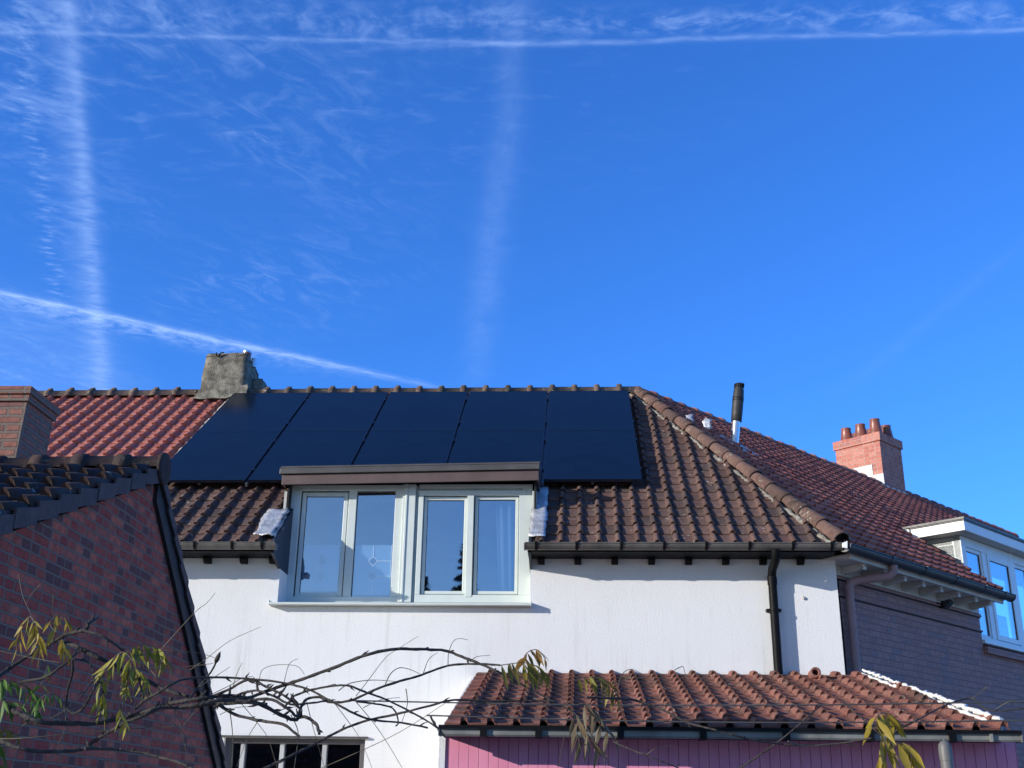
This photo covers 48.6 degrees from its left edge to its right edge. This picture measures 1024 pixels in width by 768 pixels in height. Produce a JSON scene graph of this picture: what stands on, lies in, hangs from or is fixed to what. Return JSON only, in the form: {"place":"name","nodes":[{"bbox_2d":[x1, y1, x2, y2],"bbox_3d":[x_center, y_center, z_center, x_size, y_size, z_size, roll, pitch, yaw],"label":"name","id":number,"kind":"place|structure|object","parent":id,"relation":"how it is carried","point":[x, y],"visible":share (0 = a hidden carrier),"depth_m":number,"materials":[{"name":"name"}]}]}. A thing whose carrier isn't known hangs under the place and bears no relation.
{"place":"outdoors","nodes":[
{"label":"outdoors","id":0,"kind":"place"},
{"bbox_2d":[39,387,224,458],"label":"neighbour house","id":1,"kind":"structure","parent":0,"point":[156,421],"depth_m":16.03,"materials":[{"name":"red tile"}]},
{"bbox_2d":[0,0,1023,637],"label":"sky","id":2,"kind":"structure","parent":0,"point":[816,207],"materials":[{"name":"blue"}]},
{"bbox_3d":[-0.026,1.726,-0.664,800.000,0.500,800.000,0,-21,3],"label":"ground","id":3,"kind":"structure","parent":0,"visible":0},
{"bbox_2d":[0,386,228,767],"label":"brick outbuilding","id":4,"kind":"structure","parent":3,"relation":"on","point":[84,538],"depth_m":5.87,"materials":[{"name":"brick"}]},
{"bbox_2d":[167,350,850,767],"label":"white house","id":5,"kind":"structure","parent":3,"relation":"on","point":[697,550],"depth_m":12.04,"materials":[{"name":"white paint"}]},
{"bbox_2d":[222,735,367,767],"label":"lower window","id":6,"kind":"structure","parent":5,"relation":"in","point":[259,739],"depth_m":11.63,"materials":[{"name":"black glass"}]},
{"bbox_2d":[198,394,593,486],"bbox_3d":[-1.303,0.677,14.922,4.692,2.161,2.751,0,-21,3],"label":"panel rail","id":7,"kind":"object","parent":5,"relation":"attached to","point":[247,483],"visible":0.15,"depth_m":14.57,"materials":[{"name":"black metal"}]},
{"bbox_2d":[168,431,280,482],"bbox_3d":[-3.663,0.900,14.240,1.153,0.038,1.722,0,17,3],"label":"solar panel","id":8,"kind":"object","parent":7,"relation":"attached to","point":[217,457],"visible":0.88,"depth_m":14.16,"materials":[{"name":"black glass"}]},
{"bbox_2d":[197,393,309,433],"bbox_3d":[-3.574,0.397,15.889,1.153,0.038,1.722,0,17,3],"label":"solar panel","id":9,"kind":"object","parent":7,"relation":"attached to","point":[251,412],"visible":1,"depth_m":15.81,"materials":[{"name":"black glass"}]},
{"bbox_2d":[248,431,367,482],"bbox_3d":[-2.500,0.892,14.175,1.153,0.038,1.722,0,17,3],"label":"solar panel","id":10,"kind":"object","parent":7,"relation":"attached to","point":[307,448],"visible":0.7,"depth_m":14.26,"materials":[{"name":"black glass"}]},
{"bbox_2d":[284,392,388,432],"bbox_3d":[-2.410,0.389,15.823,1.153,0.038,1.722,0,17,3],"label":"solar panel","id":11,"kind":"object","parent":7,"relation":"attached to","point":[340,411],"visible":1,"depth_m":15.77,"materials":[{"name":"black glass"}]},
{"bbox_2d":[353,431,455,464],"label":"solar panel","id":12,"kind":"object","parent":7,"relation":"attached to","point":[404,447],"visible":0.57,"depth_m":14.31,"materials":[{"name":"black glass"}]},
{"bbox_2d":[371,392,467,431],"bbox_3d":[-1.247,0.381,15.758,1.153,0.038,1.722,0,17,3],"label":"solar panel","id":13,"kind":"object","parent":7,"relation":"attached to","point":[421,411],"visible":1,"depth_m":15.68,"materials":[{"name":"black glass"}]},
{"bbox_2d":[449,430,545,476],"bbox_3d":[-0.172,0.876,14.044,1.153,0.038,1.722,0,17,3],"label":"solar panel","id":14,"kind":"object","parent":7,"relation":"attached to","point":[499,446],"visible":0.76,"depth_m":14.27,"materials":[{"name":"black glass"}]},
{"bbox_2d":[458,391,547,430],"bbox_3d":[-0.083,0.373,15.692,1.153,0.038,1.722,0,17,3],"label":"solar panel","id":15,"kind":"object","parent":7,"relation":"attached to","point":[502,410],"visible":1,"depth_m":15.63,"materials":[{"name":"black glass"}]},
{"bbox_2d":[547,391,633,429],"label":"solar panel","id":16,"kind":"object","parent":7,"relation":"attached to","point":[589,410],"visible":1,"depth_m":15.56,"materials":[{"name":"black glass"}]},
{"bbox_2d":[544,430,641,481],"bbox_3d":[0.991,0.868,13.978,1.153,0.038,1.722,0,17,3],"label":"solar panel","id":17,"kind":"object","parent":7,"relation":"attached to","point":[591,455],"visible":1,"depth_m":13.86,"materials":[{"name":"black glass"}]},
{"bbox_2d":[496,501,518,590],"bbox_3d":[-0.050,1.828,12.663,0.288,1.080,0.047,0,-21,3],"label":"curtain","id":18,"kind":"object","parent":5,"relation":"hanging from","point":[505,518],"visible":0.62,"depth_m":12.68,"materials":[{"name":"fabric"}]},
{"bbox_2d":[0,574,1023,767],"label":"wisteria","id":19,"kind":"object","parent":3,"relation":"on","point":[886,725],"visible":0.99,"depth_m":3.11,"materials":[{"name":"brown plant"}]},
{"bbox_2d":[354,700,1023,705],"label":"wire","id":20,"kind":"object","parent":19,"relation":"attached to","point":[697,705],"visible":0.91,"depth_m":3.12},
{"bbox_2d":[427,715,1023,722],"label":"wire","id":21,"kind":"object","parent":19,"relation":"attached to","point":[716,721],"visible":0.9,"depth_m":3.10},
{"bbox_2d":[438,667,1022,767],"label":"pink extension","id":22,"kind":"object","parent":3,"relation":"on","point":[468,742],"visible":0.93,"depth_m":8.90,"materials":[{"name":"tile"}]},
{"bbox_2d":[645,382,1023,767],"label":"purple house","id":23,"kind":"structure","parent":3,"relation":"on","point":[905,560],"depth_m":14.13,"materials":[{"name":"tile"}]},
{"bbox_2d":[936,599,953,608],"bbox_3d":[5.182,2.625,13.579,0.215,0.105,0.144,20,-28,-40],"label":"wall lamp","id":24,"kind":"object","parent":23,"relation":"attached to","point":[947,603],"visible":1,"depth_m":13.58,"materials":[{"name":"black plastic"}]},
{"bbox_2d":[938,739,953,767],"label":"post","id":25,"kind":"object","parent":3,"relation":"on","point":[945,754],"visible":1,"depth_m":8.28,"materials":[{"name":"grey metal"}]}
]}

